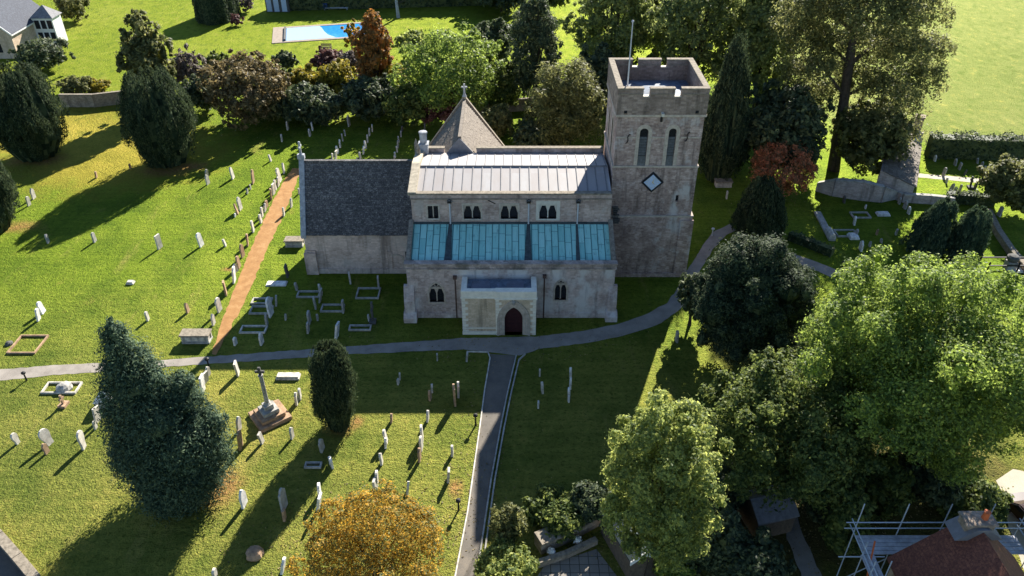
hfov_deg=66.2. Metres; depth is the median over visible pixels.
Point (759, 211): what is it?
yew tree
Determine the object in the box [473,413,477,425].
post
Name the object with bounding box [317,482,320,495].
headstone
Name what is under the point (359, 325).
grave kerb
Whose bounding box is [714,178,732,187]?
chest tomb
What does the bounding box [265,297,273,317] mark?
headstone
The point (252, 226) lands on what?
headstone
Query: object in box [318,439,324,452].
headstone
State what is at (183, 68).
shrub
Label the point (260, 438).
headstone
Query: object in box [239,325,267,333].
grave kerb
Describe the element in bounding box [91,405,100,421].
headstone
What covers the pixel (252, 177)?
headstone
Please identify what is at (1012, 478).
lane
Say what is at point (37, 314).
headstone
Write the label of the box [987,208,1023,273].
path
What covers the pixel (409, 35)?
shrub
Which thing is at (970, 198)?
hedge
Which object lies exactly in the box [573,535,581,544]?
flower pot
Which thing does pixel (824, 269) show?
side path
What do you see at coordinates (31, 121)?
yew tree
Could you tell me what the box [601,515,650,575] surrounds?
long shed
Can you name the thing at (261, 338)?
headstone
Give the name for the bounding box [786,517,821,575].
garden path
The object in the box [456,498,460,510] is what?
post
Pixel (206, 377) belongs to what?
headstone
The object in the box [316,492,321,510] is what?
headstone
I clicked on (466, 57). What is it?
deciduous tree
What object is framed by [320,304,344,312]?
grave kerb
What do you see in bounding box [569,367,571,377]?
headstone
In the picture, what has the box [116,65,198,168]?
yew tree
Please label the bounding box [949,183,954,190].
headstone
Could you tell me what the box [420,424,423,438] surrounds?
headstone
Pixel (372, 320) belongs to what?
headstone
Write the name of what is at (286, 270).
headstone
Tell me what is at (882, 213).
ledger stone
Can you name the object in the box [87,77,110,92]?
shrub
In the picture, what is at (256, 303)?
grave kerb
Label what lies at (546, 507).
shrub
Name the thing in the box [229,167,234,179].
headstone
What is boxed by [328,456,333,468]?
headstone
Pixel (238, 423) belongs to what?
headstone
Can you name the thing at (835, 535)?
shrub
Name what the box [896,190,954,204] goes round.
cemetery wall
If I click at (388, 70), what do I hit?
shrub
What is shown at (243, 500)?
headstone
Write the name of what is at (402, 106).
shrub
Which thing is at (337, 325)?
headstone
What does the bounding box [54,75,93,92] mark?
shrub
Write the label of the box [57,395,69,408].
headstone
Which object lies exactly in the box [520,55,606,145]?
deciduous tree
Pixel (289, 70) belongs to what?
shrub
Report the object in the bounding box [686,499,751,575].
shrub
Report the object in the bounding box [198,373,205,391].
headstone
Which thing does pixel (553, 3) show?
deciduous tree
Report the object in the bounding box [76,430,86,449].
headstone
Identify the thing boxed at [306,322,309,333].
headstone
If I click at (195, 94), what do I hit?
shrub
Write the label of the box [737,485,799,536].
garden shed
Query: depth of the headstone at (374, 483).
53.32 m
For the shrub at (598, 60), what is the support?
on the ground
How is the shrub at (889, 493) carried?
on the ground
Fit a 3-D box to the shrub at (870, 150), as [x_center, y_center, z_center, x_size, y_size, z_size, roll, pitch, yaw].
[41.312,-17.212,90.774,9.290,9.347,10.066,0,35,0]
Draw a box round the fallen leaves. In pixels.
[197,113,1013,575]
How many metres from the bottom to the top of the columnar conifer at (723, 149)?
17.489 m
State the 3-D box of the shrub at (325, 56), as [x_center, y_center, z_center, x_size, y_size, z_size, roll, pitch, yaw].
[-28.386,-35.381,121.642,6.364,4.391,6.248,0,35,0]
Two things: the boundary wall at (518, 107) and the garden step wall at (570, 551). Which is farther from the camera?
the boundary wall at (518, 107)
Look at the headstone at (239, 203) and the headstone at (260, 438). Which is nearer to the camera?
the headstone at (260, 438)
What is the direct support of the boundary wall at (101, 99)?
on the ground
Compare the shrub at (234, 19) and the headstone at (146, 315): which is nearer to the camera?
the headstone at (146, 315)
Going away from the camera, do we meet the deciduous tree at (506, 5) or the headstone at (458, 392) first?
the headstone at (458, 392)
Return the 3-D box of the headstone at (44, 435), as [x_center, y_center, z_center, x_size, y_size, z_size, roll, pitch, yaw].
[-33.937,10.905,57.203,0.160,1.550,0.800,0,35,20]
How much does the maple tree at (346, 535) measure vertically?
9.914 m
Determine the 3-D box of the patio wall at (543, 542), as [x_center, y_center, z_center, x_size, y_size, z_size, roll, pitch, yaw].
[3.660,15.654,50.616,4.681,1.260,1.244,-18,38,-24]
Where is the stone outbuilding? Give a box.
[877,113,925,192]
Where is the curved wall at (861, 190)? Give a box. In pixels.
[815,178,897,202]
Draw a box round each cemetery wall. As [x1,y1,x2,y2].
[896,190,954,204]
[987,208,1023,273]
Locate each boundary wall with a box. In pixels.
[58,91,120,106]
[474,97,530,113]
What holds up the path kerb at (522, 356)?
on the ground
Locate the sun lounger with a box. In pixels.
[322,3,347,9]
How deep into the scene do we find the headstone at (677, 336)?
66.98 m
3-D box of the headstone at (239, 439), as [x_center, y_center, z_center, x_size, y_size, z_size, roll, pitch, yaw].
[-19.698,11.024,56.835,0.160,1.750,0.700,2,34,-4]
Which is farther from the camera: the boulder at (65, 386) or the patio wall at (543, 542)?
the boulder at (65, 386)
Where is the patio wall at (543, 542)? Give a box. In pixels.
[534,520,600,553]
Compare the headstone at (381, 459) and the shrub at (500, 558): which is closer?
the shrub at (500, 558)
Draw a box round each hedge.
[191,0,241,25]
[289,0,489,10]
[785,230,835,257]
[921,129,1023,161]
[943,187,996,206]
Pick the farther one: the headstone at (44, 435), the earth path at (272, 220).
the earth path at (272, 220)
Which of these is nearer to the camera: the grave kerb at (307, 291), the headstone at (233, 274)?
the grave kerb at (307, 291)
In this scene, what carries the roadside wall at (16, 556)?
on the ground
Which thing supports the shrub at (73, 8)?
on the ground
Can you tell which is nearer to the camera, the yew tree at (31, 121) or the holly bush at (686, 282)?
the holly bush at (686, 282)
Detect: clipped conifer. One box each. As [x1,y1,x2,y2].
[898,195,958,257]
[944,204,993,263]
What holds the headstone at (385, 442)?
on the ground
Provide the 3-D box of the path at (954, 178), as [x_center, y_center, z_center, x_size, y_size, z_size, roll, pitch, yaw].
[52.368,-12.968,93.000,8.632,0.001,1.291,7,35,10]
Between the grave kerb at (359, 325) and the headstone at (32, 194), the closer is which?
the grave kerb at (359, 325)
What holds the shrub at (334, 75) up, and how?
on the ground
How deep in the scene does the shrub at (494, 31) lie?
121.79 m
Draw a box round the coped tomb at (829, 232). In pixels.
[814,211,835,240]
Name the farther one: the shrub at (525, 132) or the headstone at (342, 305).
the shrub at (525, 132)
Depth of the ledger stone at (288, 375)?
63.35 m
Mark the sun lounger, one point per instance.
(323, 4)
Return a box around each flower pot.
[546,547,555,554]
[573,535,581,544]
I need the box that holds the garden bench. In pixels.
[321,43,331,48]
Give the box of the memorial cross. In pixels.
[248,367,291,432]
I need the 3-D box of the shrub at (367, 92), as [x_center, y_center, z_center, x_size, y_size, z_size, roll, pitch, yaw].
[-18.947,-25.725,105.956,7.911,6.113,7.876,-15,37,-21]
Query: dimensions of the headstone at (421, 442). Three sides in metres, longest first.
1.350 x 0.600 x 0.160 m
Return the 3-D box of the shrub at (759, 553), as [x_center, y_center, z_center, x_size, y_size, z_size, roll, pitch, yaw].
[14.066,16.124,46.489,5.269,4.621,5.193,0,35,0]
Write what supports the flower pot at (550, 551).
on the ground
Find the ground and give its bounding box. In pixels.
[0,0,1023,575]
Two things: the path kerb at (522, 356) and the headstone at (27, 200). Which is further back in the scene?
the headstone at (27, 200)
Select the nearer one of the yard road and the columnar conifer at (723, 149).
the yard road
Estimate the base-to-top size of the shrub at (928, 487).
4.770 m
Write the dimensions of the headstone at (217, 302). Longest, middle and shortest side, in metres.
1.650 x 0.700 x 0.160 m
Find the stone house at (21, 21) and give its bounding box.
[0,0,67,58]
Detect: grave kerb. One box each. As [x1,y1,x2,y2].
[6,335,48,353]
[40,381,82,393]
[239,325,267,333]
[248,305,273,314]
[250,297,272,304]
[296,290,318,297]
[304,461,321,468]
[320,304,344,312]
[348,324,371,330]
[355,287,380,298]
[833,229,858,236]
[849,212,871,218]
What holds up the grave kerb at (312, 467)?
on the ground
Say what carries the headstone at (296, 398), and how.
on the ground
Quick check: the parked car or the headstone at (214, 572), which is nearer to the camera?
the headstone at (214, 572)
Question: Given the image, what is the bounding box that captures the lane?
[996,469,1023,568]
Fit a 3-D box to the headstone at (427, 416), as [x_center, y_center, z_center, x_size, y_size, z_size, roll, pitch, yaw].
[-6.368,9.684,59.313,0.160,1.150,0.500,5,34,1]
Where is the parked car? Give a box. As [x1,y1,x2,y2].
[1001,492,1023,525]
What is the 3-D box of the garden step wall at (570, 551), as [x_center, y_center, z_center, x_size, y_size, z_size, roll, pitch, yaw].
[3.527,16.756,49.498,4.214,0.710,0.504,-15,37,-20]
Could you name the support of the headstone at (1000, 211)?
on the ground
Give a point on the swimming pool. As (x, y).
(290, 34)
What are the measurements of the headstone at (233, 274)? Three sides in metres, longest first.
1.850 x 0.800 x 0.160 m
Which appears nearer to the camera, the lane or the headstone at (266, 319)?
the lane
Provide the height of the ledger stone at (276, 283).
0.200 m
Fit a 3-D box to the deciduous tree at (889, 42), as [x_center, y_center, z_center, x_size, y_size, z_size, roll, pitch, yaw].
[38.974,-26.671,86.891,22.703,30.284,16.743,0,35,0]
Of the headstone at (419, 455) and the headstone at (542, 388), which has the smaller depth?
the headstone at (419, 455)
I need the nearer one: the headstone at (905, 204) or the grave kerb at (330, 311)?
the grave kerb at (330, 311)
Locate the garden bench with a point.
(326, 45)
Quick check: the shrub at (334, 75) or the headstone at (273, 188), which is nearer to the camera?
the headstone at (273, 188)
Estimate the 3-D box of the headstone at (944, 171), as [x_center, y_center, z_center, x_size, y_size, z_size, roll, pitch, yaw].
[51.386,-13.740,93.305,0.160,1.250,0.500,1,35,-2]
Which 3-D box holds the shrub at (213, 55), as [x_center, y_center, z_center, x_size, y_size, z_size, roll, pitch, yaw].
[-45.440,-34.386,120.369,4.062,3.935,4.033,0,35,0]
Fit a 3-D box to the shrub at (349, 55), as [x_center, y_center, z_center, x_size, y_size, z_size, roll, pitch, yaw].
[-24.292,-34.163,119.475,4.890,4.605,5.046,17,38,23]
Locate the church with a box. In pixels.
[297,20,710,335]
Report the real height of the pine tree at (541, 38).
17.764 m
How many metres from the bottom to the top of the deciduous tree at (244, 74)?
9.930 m
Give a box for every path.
[0,224,733,379]
[212,168,298,354]
[456,354,514,575]
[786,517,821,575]
[787,253,843,281]
[918,173,978,181]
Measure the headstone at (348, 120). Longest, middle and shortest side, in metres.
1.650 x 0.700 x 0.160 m
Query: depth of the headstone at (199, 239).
79.94 m
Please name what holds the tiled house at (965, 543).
on the ground
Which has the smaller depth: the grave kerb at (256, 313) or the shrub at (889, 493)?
the shrub at (889, 493)
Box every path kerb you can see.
[455,351,490,575]
[479,354,516,553]
[481,353,525,572]
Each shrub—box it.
[7,35,75,71]
[53,0,89,21]
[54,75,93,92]
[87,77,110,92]
[166,43,206,85]
[180,74,218,110]
[201,49,228,71]
[230,13,244,24]
[239,0,253,11]
[241,86,288,127]
[269,63,296,93]
[270,49,299,68]
[275,81,346,125]
[283,62,318,87]
[309,46,342,70]
[312,58,356,93]
[331,50,359,76]
[341,73,396,121]
[374,62,406,86]
[378,81,427,128]
[391,28,428,56]
[414,90,459,124]
[469,16,514,63]
[473,533,539,575]
[477,52,527,107]
[480,103,513,138]
[488,502,528,546]
[510,113,575,145]
[521,481,585,544]
[567,479,611,528]
[578,41,615,117]
[652,557,696,575]
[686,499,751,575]
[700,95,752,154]
[706,463,746,509]
[717,521,796,575]
[740,79,835,170]
[800,471,863,525]
[818,489,876,559]
[828,98,915,179]
[852,451,916,523]
[896,444,965,511]
[936,466,1014,530]
[975,153,1023,213]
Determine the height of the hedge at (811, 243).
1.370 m
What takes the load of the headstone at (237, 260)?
on the ground
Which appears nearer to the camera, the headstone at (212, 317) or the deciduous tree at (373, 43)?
the headstone at (212, 317)
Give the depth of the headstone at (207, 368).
63.53 m
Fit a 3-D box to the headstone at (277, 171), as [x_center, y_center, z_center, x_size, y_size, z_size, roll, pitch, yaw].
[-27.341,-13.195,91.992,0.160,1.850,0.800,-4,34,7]
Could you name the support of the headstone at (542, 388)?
on the ground
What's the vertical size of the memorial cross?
5.030 m
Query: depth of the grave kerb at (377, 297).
73.14 m
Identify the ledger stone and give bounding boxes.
[126,280,134,284]
[266,281,287,285]
[276,372,300,379]
[847,233,859,239]
[875,211,890,216]
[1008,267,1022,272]
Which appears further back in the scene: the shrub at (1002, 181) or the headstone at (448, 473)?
the shrub at (1002, 181)
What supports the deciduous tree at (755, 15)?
on the ground
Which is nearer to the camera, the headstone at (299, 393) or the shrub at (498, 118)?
the headstone at (299, 393)
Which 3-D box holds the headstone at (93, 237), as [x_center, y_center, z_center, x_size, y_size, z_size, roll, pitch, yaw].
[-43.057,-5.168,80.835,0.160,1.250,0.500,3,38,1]
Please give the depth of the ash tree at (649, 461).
41.81 m
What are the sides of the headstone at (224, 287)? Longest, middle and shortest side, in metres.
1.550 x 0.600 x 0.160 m
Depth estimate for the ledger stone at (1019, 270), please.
76.27 m
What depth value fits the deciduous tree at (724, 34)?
113.34 m
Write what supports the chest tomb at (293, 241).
on the ground
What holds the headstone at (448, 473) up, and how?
on the ground
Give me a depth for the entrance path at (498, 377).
56.72 m
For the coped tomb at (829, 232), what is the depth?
83.12 m
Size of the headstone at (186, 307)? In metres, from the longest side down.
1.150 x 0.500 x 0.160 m
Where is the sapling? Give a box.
[340,18,360,49]
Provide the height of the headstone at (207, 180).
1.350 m
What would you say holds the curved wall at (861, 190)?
on the ground
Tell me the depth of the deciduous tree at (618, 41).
106.09 m
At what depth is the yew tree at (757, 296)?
59.57 m
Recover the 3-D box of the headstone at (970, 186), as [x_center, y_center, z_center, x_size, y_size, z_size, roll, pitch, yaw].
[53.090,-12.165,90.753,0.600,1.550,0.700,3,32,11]
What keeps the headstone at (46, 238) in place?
on the ground
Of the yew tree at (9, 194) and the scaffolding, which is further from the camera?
the yew tree at (9, 194)
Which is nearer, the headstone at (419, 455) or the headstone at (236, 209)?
the headstone at (419, 455)
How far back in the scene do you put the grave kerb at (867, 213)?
85.29 m
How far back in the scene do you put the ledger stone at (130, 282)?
74.58 m
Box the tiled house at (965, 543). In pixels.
[887,509,1023,575]
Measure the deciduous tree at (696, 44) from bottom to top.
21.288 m
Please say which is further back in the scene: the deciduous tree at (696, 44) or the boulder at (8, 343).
the deciduous tree at (696, 44)
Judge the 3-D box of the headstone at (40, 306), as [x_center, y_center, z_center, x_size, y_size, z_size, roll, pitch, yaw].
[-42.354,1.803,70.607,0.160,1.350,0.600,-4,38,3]
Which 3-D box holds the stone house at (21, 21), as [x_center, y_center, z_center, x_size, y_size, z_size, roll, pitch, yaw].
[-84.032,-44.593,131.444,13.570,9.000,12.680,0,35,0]
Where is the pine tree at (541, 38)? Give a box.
[505,0,564,116]
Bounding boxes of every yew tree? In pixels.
[0,60,69,162]
[0,160,20,232]
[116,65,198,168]
[306,338,358,432]
[683,229,824,370]
[729,175,788,245]
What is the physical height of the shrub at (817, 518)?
3.956 m
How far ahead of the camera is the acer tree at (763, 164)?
85.68 m
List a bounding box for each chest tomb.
[178,328,212,343]
[283,236,304,246]
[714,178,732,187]
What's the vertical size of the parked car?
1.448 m
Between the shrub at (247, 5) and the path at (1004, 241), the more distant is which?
the shrub at (247, 5)
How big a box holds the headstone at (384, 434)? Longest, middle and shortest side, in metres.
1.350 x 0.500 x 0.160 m
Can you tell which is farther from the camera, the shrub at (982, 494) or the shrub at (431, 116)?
the shrub at (431, 116)
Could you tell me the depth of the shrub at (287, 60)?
122.08 m
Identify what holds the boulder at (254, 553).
on the ground
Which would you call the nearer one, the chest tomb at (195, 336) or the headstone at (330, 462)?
the headstone at (330, 462)
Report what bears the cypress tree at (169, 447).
on the ground
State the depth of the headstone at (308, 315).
69.14 m
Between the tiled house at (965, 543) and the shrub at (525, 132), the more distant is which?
the shrub at (525, 132)
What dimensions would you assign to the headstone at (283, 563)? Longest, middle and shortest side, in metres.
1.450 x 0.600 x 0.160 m
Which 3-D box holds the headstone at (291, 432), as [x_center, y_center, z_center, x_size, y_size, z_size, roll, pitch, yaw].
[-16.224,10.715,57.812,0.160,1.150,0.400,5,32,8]
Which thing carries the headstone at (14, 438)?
on the ground
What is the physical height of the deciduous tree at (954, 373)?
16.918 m
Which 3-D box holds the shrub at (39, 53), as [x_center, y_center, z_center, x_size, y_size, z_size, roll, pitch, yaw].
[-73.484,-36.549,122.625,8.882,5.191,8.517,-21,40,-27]
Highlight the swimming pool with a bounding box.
[272,22,384,43]
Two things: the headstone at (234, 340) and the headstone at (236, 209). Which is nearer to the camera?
the headstone at (234, 340)
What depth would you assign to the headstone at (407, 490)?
53.19 m
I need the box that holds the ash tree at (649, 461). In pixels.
[598,388,734,575]
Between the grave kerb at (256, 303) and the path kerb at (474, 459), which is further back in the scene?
the grave kerb at (256, 303)
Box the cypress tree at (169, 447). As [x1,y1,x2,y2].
[87,316,242,526]
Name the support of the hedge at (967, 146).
on the ground
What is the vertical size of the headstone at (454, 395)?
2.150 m
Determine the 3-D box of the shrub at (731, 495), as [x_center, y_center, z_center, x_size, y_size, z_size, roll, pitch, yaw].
[13.254,13.366,51.140,4.057,3.624,4.769,0,35,0]
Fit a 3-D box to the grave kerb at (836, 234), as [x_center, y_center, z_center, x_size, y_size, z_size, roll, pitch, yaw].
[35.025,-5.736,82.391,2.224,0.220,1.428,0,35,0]
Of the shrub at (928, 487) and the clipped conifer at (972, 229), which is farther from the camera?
the clipped conifer at (972, 229)
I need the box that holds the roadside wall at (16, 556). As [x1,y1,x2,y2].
[0,529,40,575]
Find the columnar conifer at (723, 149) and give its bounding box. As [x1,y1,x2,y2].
[698,33,753,182]
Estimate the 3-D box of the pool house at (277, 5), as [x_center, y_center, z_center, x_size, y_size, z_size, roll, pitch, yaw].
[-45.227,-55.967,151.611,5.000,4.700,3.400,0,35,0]
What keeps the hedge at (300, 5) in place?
on the ground
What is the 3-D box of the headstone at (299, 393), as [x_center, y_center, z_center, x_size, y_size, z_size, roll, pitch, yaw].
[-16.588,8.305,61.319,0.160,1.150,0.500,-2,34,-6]
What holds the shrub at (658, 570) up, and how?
on the ground
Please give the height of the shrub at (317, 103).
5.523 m
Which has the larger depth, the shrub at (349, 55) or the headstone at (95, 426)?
the shrub at (349, 55)
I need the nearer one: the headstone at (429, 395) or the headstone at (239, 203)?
the headstone at (429, 395)
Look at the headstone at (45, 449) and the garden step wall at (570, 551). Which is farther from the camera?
the headstone at (45, 449)
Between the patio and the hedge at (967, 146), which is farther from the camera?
the hedge at (967, 146)
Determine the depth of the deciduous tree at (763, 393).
48.17 m
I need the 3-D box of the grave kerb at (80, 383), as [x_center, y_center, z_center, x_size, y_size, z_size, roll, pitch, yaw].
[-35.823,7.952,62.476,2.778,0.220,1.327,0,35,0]
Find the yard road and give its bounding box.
[0,548,23,575]
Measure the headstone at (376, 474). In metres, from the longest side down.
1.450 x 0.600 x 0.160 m
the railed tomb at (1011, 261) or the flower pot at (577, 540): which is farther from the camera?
the railed tomb at (1011, 261)
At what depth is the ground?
69.45 m
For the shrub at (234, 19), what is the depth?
143.44 m
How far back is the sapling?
127.72 m
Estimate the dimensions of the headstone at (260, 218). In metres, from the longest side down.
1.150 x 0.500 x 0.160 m
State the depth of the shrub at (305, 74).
110.05 m
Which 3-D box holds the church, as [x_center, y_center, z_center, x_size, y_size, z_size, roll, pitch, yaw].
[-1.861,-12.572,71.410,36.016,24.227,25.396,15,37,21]
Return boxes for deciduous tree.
[115,8,176,81]
[195,48,291,130]
[350,9,397,78]
[386,21,507,114]
[475,0,525,15]
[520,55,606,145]
[528,0,570,11]
[562,0,662,64]
[609,0,704,57]
[640,0,759,87]
[697,341,887,513]
[709,4,779,49]
[727,0,808,110]
[763,0,962,171]
[790,244,1023,491]
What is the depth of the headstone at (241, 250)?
78.30 m
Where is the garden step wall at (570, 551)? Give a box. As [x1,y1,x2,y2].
[537,536,597,567]
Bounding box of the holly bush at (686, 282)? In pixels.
[675,271,705,325]
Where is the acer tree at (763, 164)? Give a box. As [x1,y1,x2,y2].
[747,138,818,196]
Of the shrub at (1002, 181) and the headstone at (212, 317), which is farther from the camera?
the shrub at (1002, 181)
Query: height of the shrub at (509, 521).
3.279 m
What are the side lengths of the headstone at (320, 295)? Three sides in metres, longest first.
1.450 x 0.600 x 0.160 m
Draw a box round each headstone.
[10,433,19,444]
[25,196,30,205]
[30,188,35,199]
[34,308,40,321]
[36,301,45,314]
[38,428,53,445]
[41,443,49,454]
[44,234,49,243]
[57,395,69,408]
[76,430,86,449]
[91,232,96,242]
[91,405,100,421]
[92,421,97,429]
[144,311,149,320]
[154,233,162,249]
[184,303,189,313]
[196,233,203,247]
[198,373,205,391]
[203,370,208,383]
[205,175,209,184]
[205,366,210,375]
[210,314,215,325]
[211,568,217,575]
[214,297,221,312]
[222,280,226,295]
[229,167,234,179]
[232,266,235,283]
[232,337,237,345]
[233,203,238,214]
[233,360,239,376]
[235,256,240,268]
[236,197,242,210]
[236,416,241,430]
[237,430,242,450]
[239,244,244,257]
[239,490,247,508]
[250,169,254,183]
[250,220,254,232]
[257,431,264,444]
[258,214,262,223]
[258,333,263,345]
[264,314,268,324]
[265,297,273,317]
[271,183,274,194]
[275,168,281,182]
[278,488,287,511]
[280,557,285,574]
[281,508,286,521]
[284,263,288,277]
[289,427,293,439]
[294,392,298,405]
[298,388,301,400]
[306,310,311,324]
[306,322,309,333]
[312,296,316,309]
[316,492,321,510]
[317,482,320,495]
[318,288,321,302]
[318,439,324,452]
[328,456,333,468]
[334,321,339,338]
[341,299,344,313]
[346,115,350,126]
[369,301,376,324]
[372,477,377,489]
[375,470,378,486]
[379,453,382,465]
[382,429,387,443]
[384,437,386,448]
[406,481,409,494]
[417,448,421,462]
[419,436,422,451]
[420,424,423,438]
[426,410,428,422]
[428,390,431,400]
[447,467,449,482]
[452,383,455,406]
[457,381,459,397]
[541,381,543,393]
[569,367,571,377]
[675,330,678,342]
[858,241,863,251]
[902,200,907,209]
[942,167,946,176]
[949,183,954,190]
[967,176,973,188]
[997,206,1003,216]
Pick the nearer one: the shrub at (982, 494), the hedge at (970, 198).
the shrub at (982, 494)
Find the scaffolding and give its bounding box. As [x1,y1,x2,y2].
[836,504,1023,575]
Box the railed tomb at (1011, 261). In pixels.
[979,253,1023,272]
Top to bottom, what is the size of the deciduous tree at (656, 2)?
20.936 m
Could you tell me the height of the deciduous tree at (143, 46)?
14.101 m
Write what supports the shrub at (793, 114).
on the ground
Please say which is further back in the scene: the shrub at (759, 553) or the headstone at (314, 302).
the headstone at (314, 302)
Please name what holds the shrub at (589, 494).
on the ground
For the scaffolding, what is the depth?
44.58 m
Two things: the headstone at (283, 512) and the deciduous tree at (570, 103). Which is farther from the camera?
the deciduous tree at (570, 103)
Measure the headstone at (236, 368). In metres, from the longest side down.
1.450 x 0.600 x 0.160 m
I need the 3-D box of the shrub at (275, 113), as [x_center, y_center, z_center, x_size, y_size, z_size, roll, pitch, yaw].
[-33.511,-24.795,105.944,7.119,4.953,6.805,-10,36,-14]
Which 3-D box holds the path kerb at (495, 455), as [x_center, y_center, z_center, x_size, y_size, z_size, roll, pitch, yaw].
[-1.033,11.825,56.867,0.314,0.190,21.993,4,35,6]
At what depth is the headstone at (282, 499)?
52.03 m
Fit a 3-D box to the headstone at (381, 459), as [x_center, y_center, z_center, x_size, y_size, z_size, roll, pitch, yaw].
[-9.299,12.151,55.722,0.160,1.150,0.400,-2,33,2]
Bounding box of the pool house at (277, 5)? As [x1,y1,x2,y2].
[265,0,289,11]
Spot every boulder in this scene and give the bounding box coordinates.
[5,340,12,345]
[55,381,72,391]
[245,545,263,561]
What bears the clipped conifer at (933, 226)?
on the ground
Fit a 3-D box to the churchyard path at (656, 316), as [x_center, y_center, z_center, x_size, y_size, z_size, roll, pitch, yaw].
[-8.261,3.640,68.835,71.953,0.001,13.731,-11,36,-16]
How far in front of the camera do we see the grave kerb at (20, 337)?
66.94 m
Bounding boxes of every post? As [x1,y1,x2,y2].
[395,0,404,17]
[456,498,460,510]
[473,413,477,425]
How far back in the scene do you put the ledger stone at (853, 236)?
81.39 m
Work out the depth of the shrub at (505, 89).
105.75 m
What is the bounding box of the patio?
[538,549,616,575]
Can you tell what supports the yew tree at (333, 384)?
on the ground
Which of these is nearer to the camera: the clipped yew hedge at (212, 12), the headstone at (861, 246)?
the headstone at (861, 246)
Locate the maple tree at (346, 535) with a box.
[284,477,450,575]
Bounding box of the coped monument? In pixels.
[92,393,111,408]
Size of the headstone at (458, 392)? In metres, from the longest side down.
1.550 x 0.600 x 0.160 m
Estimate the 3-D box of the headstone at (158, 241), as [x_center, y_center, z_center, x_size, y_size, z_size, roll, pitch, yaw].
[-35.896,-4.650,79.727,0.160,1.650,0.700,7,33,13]

